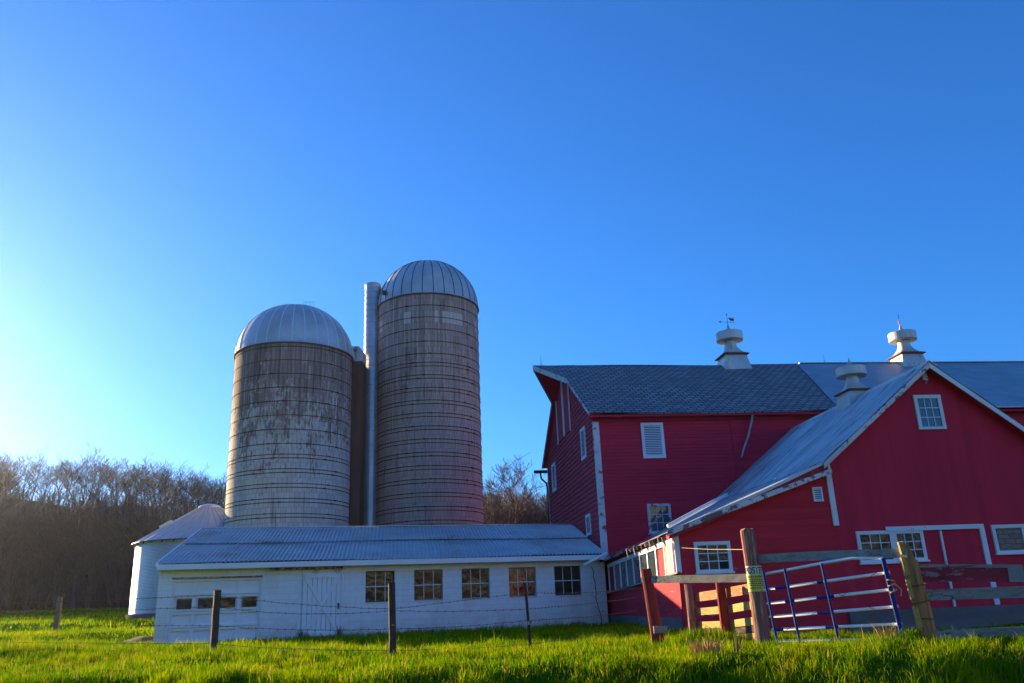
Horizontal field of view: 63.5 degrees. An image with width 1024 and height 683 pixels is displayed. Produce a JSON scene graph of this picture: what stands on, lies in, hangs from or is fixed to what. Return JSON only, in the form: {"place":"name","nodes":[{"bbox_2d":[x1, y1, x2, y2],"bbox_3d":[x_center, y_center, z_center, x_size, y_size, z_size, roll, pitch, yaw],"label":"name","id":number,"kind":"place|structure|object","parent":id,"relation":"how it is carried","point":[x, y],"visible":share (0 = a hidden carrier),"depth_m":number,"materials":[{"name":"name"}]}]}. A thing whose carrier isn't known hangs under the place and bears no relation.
{"place":"outdoors","nodes":[
{"label":"outdoors","id":0,"kind":"place"},
{"bbox_2d":[0,499,169,612],"bbox_3d":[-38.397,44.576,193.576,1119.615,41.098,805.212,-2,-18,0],"label":"hill","id":1,"kind":"structure","parent":0,"point":[101,603],"depth_m":90.71,"materials":[{"name":"brown plant"}]},
{"bbox_2d":[0,468,21,499],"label":"bare tree","id":2,"kind":"object","parent":1,"relation":"on","point":[5,485],"visible":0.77,"depth_m":123.11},
{"bbox_2d":[0,492,23,529],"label":"bare tree","id":3,"kind":"object","parent":1,"relation":"on","point":[3,504],"visible":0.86,"depth_m":80.90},
{"bbox_2d":[0,452,31,478],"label":"bare tree","id":4,"kind":"object","parent":1,"relation":"on","point":[21,461],"visible":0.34,"depth_m":189.03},
{"bbox_2d":[0,446,34,491],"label":"bare tree","id":5,"kind":"object","parent":1,"relation":"on","point":[13,466],"visible":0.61,"depth_m":158.54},
{"bbox_2d":[0,470,36,501],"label":"bare tree","id":6,"kind":"object","parent":1,"relation":"on","point":[16,484],"visible":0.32,"depth_m":144.06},
{"bbox_2d":[2,481,35,524],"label":"bare tree","id":7,"kind":"object","parent":1,"relation":"on","point":[20,495],"visible":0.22,"depth_m":143.28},
{"bbox_2d":[0,466,44,536],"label":"bare tree","id":8,"kind":"object","parent":1,"relation":"on","point":[8,476],"visible":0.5,"depth_m":132.64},
{"bbox_2d":[0,469,46,559],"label":"bare tree","id":9,"kind":"object","parent":1,"relation":"on","point":[7,511],"visible":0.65,"depth_m":81.96,"materials":[{"name":"plant"}]},
{"bbox_2d":[12,451,48,499],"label":"bare tree","id":10,"kind":"object","parent":1,"relation":"on","point":[28,475],"visible":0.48,"depth_m":191.47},
{"bbox_2d":[0,488,62,606],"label":"bare tree","id":11,"kind":"object","parent":1,"relation":"on","point":[13,578],"visible":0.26,"depth_m":84.41,"materials":[{"name":"plant"}]},
{"bbox_2d":[2,504,62,601],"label":"bare tree","id":12,"kind":"object","parent":1,"relation":"on","point":[29,579],"visible":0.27,"depth_m":85.79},
{"bbox_2d":[15,467,51,517],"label":"bare tree","id":13,"kind":"object","parent":1,"relation":"on","point":[45,482],"visible":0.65,"depth_m":158.44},
{"bbox_2d":[16,446,57,500],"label":"bare tree","id":14,"kind":"object","parent":1,"relation":"on","point":[36,466],"visible":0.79,"depth_m":183.10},
{"bbox_2d":[0,499,82,609],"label":"bare tree","id":15,"kind":"object","parent":1,"relation":"on","point":[35,524],"visible":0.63,"depth_m":81.79,"materials":[{"name":"plant"}]},
{"bbox_2d":[30,468,58,494],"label":"bare tree","id":16,"kind":"object","parent":1,"relation":"on","point":[54,479],"visible":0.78,"depth_m":181.40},
{"bbox_2d":[26,477,69,516],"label":"bare tree","id":17,"kind":"object","parent":1,"relation":"on","point":[47,497],"visible":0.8,"depth_m":147.10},
{"bbox_2d":[43,460,79,501],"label":"bare tree","id":18,"kind":"object","parent":1,"relation":"on","point":[58,473],"visible":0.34,"depth_m":196.48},
{"bbox_2d":[12,490,114,608],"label":"bare tree","id":19,"kind":"object","parent":1,"relation":"on","point":[60,562],"visible":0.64,"depth_m":83.22,"materials":[{"name":"plant"}]},
{"bbox_2d":[45,459,84,499],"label":"bare tree","id":20,"kind":"object","parent":1,"relation":"on","point":[59,477],"visible":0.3,"depth_m":197.31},
{"bbox_2d":[51,460,85,500],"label":"bare tree","id":21,"kind":"object","parent":1,"relation":"on","point":[63,473],"visible":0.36,"depth_m":193.02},
{"bbox_2d":[49,454,92,505],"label":"bare tree","id":22,"kind":"object","parent":1,"relation":"on","point":[67,465],"visible":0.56,"depth_m":184.76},
{"bbox_2d":[33,494,112,608],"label":"bare tree","id":23,"kind":"object","parent":1,"relation":"on","point":[62,538],"visible":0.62,"depth_m":83.25,"materials":[{"name":"plant"}]},
{"bbox_2d":[24,478,124,609],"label":"bare tree","id":24,"kind":"object","parent":1,"relation":"on","point":[75,568],"visible":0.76,"depth_m":82.69,"materials":[{"name":"plant"}]},
{"bbox_2d":[56,461,104,516],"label":"bare tree","id":25,"kind":"object","parent":1,"relation":"on","point":[73,485],"visible":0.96,"depth_m":147.85,"materials":[{"name":"plant"}]},
{"bbox_2d":[62,461,110,515],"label":"bare tree","id":26,"kind":"object","parent":1,"relation":"on","point":[86,474],"visible":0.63,"depth_m":168.05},
{"bbox_2d":[74,454,108,488],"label":"bare tree","id":27,"kind":"object","parent":1,"relation":"on","point":[91,465],"visible":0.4,"depth_m":190.80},
{"bbox_2d":[75,444,114,503],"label":"bare tree","id":28,"kind":"object","parent":1,"relation":"on","point":[100,472],"visible":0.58,"depth_m":186.42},
{"bbox_2d":[69,440,121,509],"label":"bare tree","id":29,"kind":"object","parent":1,"relation":"on","point":[94,464],"visible":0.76,"depth_m":185.65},
{"bbox_2d":[78,477,120,510],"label":"bare tree","id":30,"kind":"object","parent":1,"relation":"on","point":[92,491],"visible":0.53,"depth_m":153.72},
{"bbox_2d":[84,463,114,491],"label":"bare tree","id":31,"kind":"object","parent":1,"relation":"on","point":[97,474],"visible":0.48,"depth_m":186.09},
{"bbox_2d":[63,493,140,604],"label":"bare tree","id":32,"kind":"object","parent":1,"relation":"on","point":[102,566],"visible":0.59,"depth_m":85.46,"materials":[{"name":"plant"}]},
{"bbox_2d":[0,479,215,611],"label":"undergrowth","id":33,"kind":"object","parent":1,"relation":"on","point":[109,567],"visible":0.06,"depth_m":93.72,"materials":[{"name":"plant"}]},
{"bbox_2d":[96,455,130,501],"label":"bare tree","id":34,"kind":"object","parent":1,"relation":"on","point":[111,481],"visible":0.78,"depth_m":176.50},
{"bbox_2d":[103,455,133,493],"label":"bare tree","id":35,"kind":"object","parent":1,"relation":"on","point":[120,475],"visible":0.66,"depth_m":186.12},
{"bbox_2d":[70,487,175,565],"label":"bare tree","id":36,"kind":"object","parent":1,"relation":"on","point":[116,526],"visible":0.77,"depth_m":83.96,"materials":[{"name":"plant"}]},
{"bbox_2d":[98,483,147,539],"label":"bare tree","id":37,"kind":"object","parent":1,"relation":"on","point":[111,503],"visible":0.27,"depth_m":119.28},
{"bbox_2d":[99,476,149,513],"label":"bare tree","id":38,"kind":"object","parent":1,"relation":"on","point":[135,484],"visible":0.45,"depth_m":147.10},
{"bbox_2d":[86,489,167,607],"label":"bare tree","id":39,"kind":"object","parent":1,"relation":"on","point":[121,574],"visible":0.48,"depth_m":84.85,"materials":[{"name":"plant"}]},
{"bbox_2d":[111,457,144,491],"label":"bare tree","id":40,"kind":"object","parent":1,"relation":"on","point":[133,471],"visible":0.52,"depth_m":186.35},
{"bbox_2d":[113,467,157,504],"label":"bare tree","id":41,"kind":"object","parent":1,"relation":"on","point":[133,482],"visible":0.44,"depth_m":167.01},
{"bbox_2d":[122,461,153,500],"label":"bare tree","id":42,"kind":"object","parent":1,"relation":"on","point":[145,468],"visible":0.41,"depth_m":190.14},
{"bbox_2d":[120,449,161,496],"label":"bare tree","id":43,"kind":"object","parent":1,"relation":"on","point":[143,471],"visible":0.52,"depth_m":191.13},
{"bbox_2d":[121,501,172,537],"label":"bare tree","id":44,"kind":"object","parent":1,"relation":"on","point":[134,509],"visible":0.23,"depth_m":85.01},
{"bbox_2d":[115,472,188,550],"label":"bare tree","id":45,"kind":"object","parent":1,"relation":"on","point":[166,506],"visible":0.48,"depth_m":87.79,"materials":[{"name":"plant"}]},
{"bbox_2d":[136,463,181,514],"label":"bare tree","id":46,"kind":"object","parent":1,"relation":"on","point":[152,486],"visible":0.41,"depth_m":166.94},
{"bbox_2d":[138,457,181,498],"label":"bare tree","id":47,"kind":"object","parent":1,"relation":"on","point":[160,471],"visible":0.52,"depth_m":195.20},
{"bbox_2d":[132,475,188,520],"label":"bare tree","id":48,"kind":"object","parent":1,"relation":"on","point":[165,492],"visible":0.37,"depth_m":153.27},
{"bbox_2d":[128,481,200,535],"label":"bare tree","id":49,"kind":"object","parent":1,"relation":"on","point":[180,509],"visible":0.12,"depth_m":88.96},
{"bbox_2d":[134,474,199,521],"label":"bare tree","id":50,"kind":"object","parent":1,"relation":"on","point":[166,490],"visible":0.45,"depth_m":126.87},
{"bbox_2d":[145,490,196,527],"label":"bare tree","id":51,"kind":"object","parent":1,"relation":"on","point":[178,509],"visible":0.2,"depth_m":109.38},
{"bbox_2d":[161,459,206,495],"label":"bare tree","id":52,"kind":"object","parent":1,"relation":"on","point":[184,475],"visible":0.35,"depth_m":194.40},
{"bbox_2d":[174,471,202,510],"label":"bare tree","id":53,"kind":"object","parent":1,"relation":"on","point":[190,478],"visible":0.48,"depth_m":170.90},
{"bbox_2d":[171,472,209,502],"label":"bare tree","id":54,"kind":"object","parent":1,"relation":"on","point":[194,480],"visible":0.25,"depth_m":187.83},
{"bbox_2d":[177,473,215,502],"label":"bare tree","id":55,"kind":"object","parent":1,"relation":"on","point":[197,487],"visible":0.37,"depth_m":175.41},
{"bbox_2d":[177,493,219,514],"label":"bare tree","id":56,"kind":"object","parent":1,"relation":"on","point":[192,502],"visible":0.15,"depth_m":123.62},
{"bbox_2d":[178,476,221,505],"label":"bare tree","id":57,"kind":"object","parent":1,"relation":"on","point":[200,492],"visible":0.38,"depth_m":157.39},
{"bbox_2d":[177,474,226,509],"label":"bare tree","id":58,"kind":"object","parent":1,"relation":"on","point":[220,494],"visible":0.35,"depth_m":126.32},
{"bbox_2d":[195,473,226,504],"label":"bare tree","id":59,"kind":"object","parent":1,"relation":"on","point":[215,488],"visible":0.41,"depth_m":177.38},
{"bbox_2d":[0,607,1023,682],"bbox_3d":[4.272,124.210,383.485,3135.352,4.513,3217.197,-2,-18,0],"label":"field","id":60,"kind":"structure","parent":0,"point":[897,665],"depth_m":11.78,"materials":[{"name":"plant"}]},
{"bbox_2d":[0,503,56,585],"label":"bare tree","id":61,"kind":"object","parent":60,"relation":"on","point":[10,542],"visible":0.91,"depth_m":80.55,"materials":[{"name":"plant"}]},
{"bbox_2d":[53,597,62,630],"bbox_3d":[-17.702,10.804,32.242,0.190,1.661,0.188,1,-18,-11],"label":"fence post","id":62,"kind":"object","parent":60,"relation":"on","point":[57,618],"visible":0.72,"depth_m":32.24,"materials":[{"name":"brown wood"}]},
{"bbox_2d":[121,636,153,642],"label":"soil bank","id":63,"kind":"structure","parent":60,"relation":"on","point":[149,639],"depth_m":28.30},
{"bbox_2d":[125,504,224,620],"bbox_3d":[-17.244,12.698,46.575,7.864,7.020,7.864,-2,-18,0],"label":"grain bin","id":64,"kind":"object","parent":60,"relation":"on","point":[154,547],"visible":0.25,"depth_m":43.80,"materials":[{"name":"metal"}]},
{"bbox_2d":[223,302,365,526],"bbox_3d":[-12.542,6.603,47.434,7.224,18.530,6.928,-2,-18,0],"label":"silo","id":65,"kind":"object","parent":60,"relation":"on","point":[296,454],"visible":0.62,"depth_m":45.54,"materials":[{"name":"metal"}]},
{"bbox_2d":[0,582,635,656],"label":"barbed wire fence","id":66,"kind":"object","parent":60,"relation":"on","point":[216,608],"visible":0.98,"depth_m":16.53,"materials":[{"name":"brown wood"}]},
{"bbox_2d":[153,524,608,643],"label":"garage","id":67,"kind":"structure","parent":60,"relation":"on","point":[358,567],"depth_m":29.10,"materials":[{"name":"white paint"}]},
{"bbox_2d":[167,577,261,643],"bbox_3d":[-9.635,8.952,26.919,2.780,2.430,0.090,3,-19,-16],"label":"overhead door","id":68,"kind":"structure","parent":67,"relation":"in","point":[247,588],"depth_m":26.99,"materials":[{"name":"white paint"}]},
{"bbox_2d":[301,569,340,637],"bbox_3d":[-6.388,8.761,27.779,1.246,2.190,0.120,3,-19,-16],"label":"sliding door","id":69,"kind":"structure","parent":67,"relation":"in","point":[316,622],"depth_m":27.75,"materials":[{"name":"white paint"}]},
{"bbox_2d":[365,571,393,602],"bbox_3d":[-4.560,8.472,28.590,1.040,1.057,0.175,3,-19,-16],"label":"window","id":70,"kind":"structure","parent":67,"relation":"in","point":[377,582],"depth_m":28.64,"materials":[{"name":"glass"}]},
{"bbox_2d":[414,569,443,601],"bbox_3d":[-2.940,8.559,29.064,1.060,1.057,0.175,3,-19,-16],"label":"window","id":71,"kind":"structure","parent":67,"relation":"in","point":[427,583],"depth_m":29.13,"materials":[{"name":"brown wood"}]},
{"bbox_2d":[461,568,490,599],"bbox_3d":[-1.306,8.647,29.542,1.070,1.057,0.175,3,-19,-16],"label":"window","id":72,"kind":"structure","parent":67,"relation":"in","point":[475,582],"depth_m":29.61,"materials":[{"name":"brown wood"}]},
{"bbox_2d":[509,567,537,597],"bbox_3d":[0.372,8.737,30.033,1.070,1.057,0.175,3,-19,-16],"label":"window","id":73,"kind":"structure","parent":67,"relation":"in","point":[517,576],"depth_m":30.11,"materials":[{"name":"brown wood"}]},
{"bbox_2d":[554,566,580,595],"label":"window","id":74,"kind":"structure","parent":67,"relation":"in","point":[567,578],"depth_m":30.60,"materials":[{"name":"glass"}]},
{"bbox_2d":[364,260,483,525],"bbox_3d":[-5.190,5.709,51.831,6.707,22.929,6.706,-11,-20,25],"label":"silo","id":75,"kind":"object","parent":60,"relation":"on","point":[423,453],"visible":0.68,"depth_m":49.95,"materials":[{"name":"concrete"},{"name":"metal"},{"name":"dark iron"}]},
{"bbox_2d":[483,491,510,523],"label":"tree","id":76,"kind":"object","parent":60,"relation":"on","point":[497,507],"visible":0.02,"depth_m":71.04,"materials":[{"name":"brown plant"}]},
{"bbox_2d":[483,490,529,523],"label":"tree","id":77,"kind":"object","parent":60,"relation":"on","point":[521,518],"visible":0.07,"depth_m":67.56,"materials":[{"name":"brown plant"}]},
{"bbox_2d":[483,478,538,523],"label":"tree","id":78,"kind":"object","parent":60,"relation":"on","point":[492,502],"visible":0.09,"depth_m":68.87,"materials":[{"name":"brown plant"}]},
{"bbox_2d":[482,452,547,523],"bbox_3d":[0.112,14.278,64.223,7.972,11.813,7.325,-2,-18,0],"label":"bare tree","id":79,"kind":"object","parent":60,"relation":"on","point":[510,489],"visible":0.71,"depth_m":64.18,"materials":[{"name":"brown plant"}]},
{"bbox_2d":[502,492,547,523],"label":"tree","id":80,"kind":"object","parent":60,"relation":"on","point":[530,510],"visible":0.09,"depth_m":70.59,"materials":[{"name":"brown plant"}]},
{"bbox_2d":[641,568,667,644],"bbox_3d":[2.963,5.663,17.207,0.422,1.843,0.362,-2,-18,0],"label":"corner post","id":81,"kind":"object","parent":60,"relation":"on","point":[657,629],"visible":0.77,"depth_m":17.18,"materials":[{"name":"red paint"}]},
{"bbox_2d":[688,636,727,656],"bbox_3d":[2.950,4.618,12.566,0.652,0.317,0.590,-11,-20,24],"label":"dry grass tuft","id":82,"kind":"object","parent":60,"relation":"on","point":[708,647],"visible":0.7,"depth_m":12.47,"materials":[{"name":"plant"}]},
{"bbox_2d":[684,582,754,640],"bbox_3d":[4.328,5.670,16.924,0.260,1.503,3.645,1,-18,-9],"label":"board fence","id":83,"kind":"object","parent":60,"relation":"on","point":[721,593],"visible":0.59,"depth_m":16.90,"materials":[{"name":"red paint"}]},
{"bbox_2d":[599,463,850,634],"bbox_3d":[6.206,7.378,27.395,5.133,5.079,9.710,0,-18,-7],"label":"lean to shed","id":84,"kind":"object","parent":60,"relation":"on","point":[790,513],"visible":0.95,"depth_m":23.35,"materials":[{"name":"red paint"}]},
{"bbox_2d":[584,552,607,565],"bbox_3d":[3.021,7.846,29.864,0.933,0.461,0.137,-10,-19,22],"label":"loose gutter","id":85,"kind":"object","parent":84,"relation":"attached to","point":[596,558],"visible":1,"depth_m":29.82,"materials":[{"name":"white metal"}]},
{"bbox_2d":[609,566,614,590],"bbox_3d":[3.699,8.698,30.363,0.040,0.869,0.800,0,-18,-7],"label":"window pane","id":86,"kind":"structure","parent":84,"relation":"in","point":[611,572],"depth_m":30.48,"materials":[{"name":"glass"}]},
{"bbox_2d":[614,564,620,588],"bbox_3d":[3.798,8.381,29.499,0.040,0.867,0.850,0,-18,-7],"label":"window pane","id":87,"kind":"structure","parent":84,"relation":"in","point":[617,572],"depth_m":29.57,"materials":[{"name":"blue glass"}]},
{"bbox_2d":[621,562,626,587],"bbox_3d":[3.899,8.057,28.617,0.040,0.863,0.840,0,-18,-7],"label":"window pane","id":88,"kind":"structure","parent":84,"relation":"in","point":[623,566],"depth_m":28.71,"materials":[{"name":"blue glass"}]},
{"bbox_2d":[627,559,633,584],"bbox_3d":[4.000,7.735,27.739,0.040,0.859,0.840,0,-18,-7],"label":"window pane","id":89,"kind":"structure","parent":84,"relation":"in","point":[629,562],"depth_m":27.78,"materials":[{"name":"blue glass"}]},
{"bbox_2d":[634,556,640,582],"bbox_3d":[4.098,7.419,26.880,0.040,0.854,0.800,0,-18,-7],"label":"window pane","id":90,"kind":"structure","parent":84,"relation":"in","point":[636,560],"depth_m":26.90,"materials":[{"name":"blue glass"}]},
{"bbox_2d":[641,554,646,568],"bbox_3d":[4.196,7.107,26.030,0.040,0.851,0.820,0,-18,-7],"label":"window pane","id":91,"kind":"structure","parent":84,"relation":"in","point":[643,557],"depth_m":26.12,"materials":[{"name":"grey glass"}]},
{"bbox_2d":[648,551,656,575],"bbox_3d":[4.296,6.785,25.152,0.040,0.849,0.860,0,-18,-7],"label":"window pane","id":92,"kind":"structure","parent":84,"relation":"in","point":[651,555],"depth_m":25.18,"materials":[{"name":"grey glass"}]},
{"bbox_2d":[665,544,672,573],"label":"boarded window","id":93,"kind":"structure","parent":84,"relation":"in","point":[668,555],"depth_m":23.53,"materials":[{"name":"beige paint"}]},
{"bbox_2d":[667,493,727,527],"bbox_3d":[5.516,4.966,24.445,3.194,1.173,0.132,14,-24,-41],"label":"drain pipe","id":94,"kind":"object","parent":84,"relation":"on","point":[694,511],"visible":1,"depth_m":24.30,"materials":[{"name":"white metal"}]},
{"bbox_2d":[693,541,734,574],"bbox_3d":[5.580,5.992,22.961,1.110,0.870,0.130,0,-18,-7],"label":"window","id":95,"kind":"structure","parent":84,"relation":"in","point":[707,561],"depth_m":22.97,"materials":[{"name":"white paint"}]},
{"bbox_2d":[728,628,744,652],"bbox_3d":[3.505,4.615,12.883,0.335,0.457,0.326,-2,-18,0],"label":"dry weed","id":96,"kind":"object","parent":60,"relation":"on","point":[736,647],"visible":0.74,"depth_m":12.82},
{"bbox_2d":[740,528,770,644],"bbox_3d":[4.531,4.707,15.287,0.333,2.483,0.285,-2,-18,0],"label":"gate post","id":97,"kind":"object","parent":60,"relation":"on","point":[759,615],"visible":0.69,"depth_m":15.18,"materials":[{"name":"brown wood"}]},
{"bbox_2d":[745,566,763,591],"bbox_3d":[4.501,4.381,15.295,0.300,0.460,0.124,-2,-18,0],"label":"posted sign","id":98,"kind":"object","parent":97,"relation":"attached to","point":[755,583],"visible":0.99,"depth_m":15.27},
{"bbox_2d":[759,556,903,642],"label":"farm gate","id":99,"kind":"structure","parent":97,"relation":"attached to","point":[894,606],"depth_m":14.26,"materials":[{"name":"metal"}]},
{"bbox_2d":[533,313,1023,595],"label":"barn","id":100,"kind":"structure","parent":60,"relation":"on","point":[633,454],"depth_m":35.08,"materials":[{"name":"red paint"}]},
{"bbox_2d":[555,381,570,444],"bbox_3d":[2.466,3.193,40.328,0.078,3.100,3.615,0,-18,-7],"label":"hay door","id":101,"kind":"structure","parent":100,"relation":"in","point":[563,414],"depth_m":40.13,"materials":[{"name":"red paint"}]},
{"bbox_2d":[585,513,591,536],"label":"window","id":102,"kind":"structure","parent":100,"relation":"in","point":[588,532],"depth_m":34.45,"materials":[{"name":"white paint"}]},
{"bbox_2d":[647,503,671,534],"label":"window","id":103,"kind":"structure","parent":100,"relation":"in","point":[659,515],"depth_m":32.64,"materials":[{"name":"glass"}]},
{"bbox_2d":[718,358,1023,633],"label":"gabled barn","id":104,"kind":"structure","parent":60,"relation":"on","point":[924,461],"depth_m":24.39,"materials":[{"name":"red paint"}]},
{"bbox_2d":[855,530,899,564],"bbox_3d":[10.364,5.856,23.552,1.160,0.920,0.130,0,-18,-7],"label":"window","id":105,"kind":"structure","parent":104,"relation":"in","point":[884,539],"depth_m":23.60,"materials":[{"name":"white paint"}]},
{"bbox_2d":[892,530,929,562],"bbox_3d":[11.378,5.843,23.675,0.985,0.900,0.130,0,-18,-7],"label":"window","id":106,"kind":"structure","parent":104,"relation":"in","point":[915,540],"depth_m":23.71,"materials":[{"name":"white paint"}]},
{"bbox_2d":[912,395,946,429],"bbox_3d":[12.627,2.138,25.058,0.880,1.060,0.090,0,-18,-7],"label":"window","id":107,"kind":"structure","parent":104,"relation":"in","point":[929,411],"depth_m":25.04,"materials":[{"name":"glass"}]},
{"bbox_2d":[990,524,1023,554],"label":"window","id":108,"kind":"structure","parent":104,"relation":"in","point":[1008,539],"depth_m":24.07,"materials":[{"name":"white paint"}]},
{"bbox_2d":[870,621,898,640],"bbox_3d":[5.921,4.575,13.105,0.495,0.399,0.473,-2,-18,0],"label":"dry grass tuft","id":109,"kind":"object","parent":60,"relation":"on","point":[884,632],"visible":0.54,"depth_m":13.06,"materials":[{"name":"plant"}]},
{"bbox_2d":[897,541,935,640],"bbox_3d":[6.607,4.196,13.480,0.429,1.842,0.324,-2,-18,0],"label":"gate post","id":110,"kind":"object","parent":60,"relation":"on","point":[921,606],"visible":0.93,"depth_m":13.40,"materials":[{"name":"brown wood"}]},
{"bbox_2d":[651,548,907,582],"bbox_3d":[4.660,4.207,15.398,0.192,0.482,5.366,14,-24,-40],"label":"rail fence","id":111,"kind":"object","parent":110,"relation":"attached to","point":[816,555],"visible":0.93,"depth_m":15.06,"materials":[{"name":"grey wood"}]},
{"bbox_2d":[919,564,1023,639],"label":"board fence","id":112,"kind":"object","parent":60,"relation":"on","point":[975,572],"visible":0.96,"depth_m":13.12,"materials":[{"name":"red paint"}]},
{"bbox_2d":[0,0,1023,508],"label":"sky","id":113,"kind":"structure","parent":0,"point":[609,181],"materials":[{"name":"blue"}]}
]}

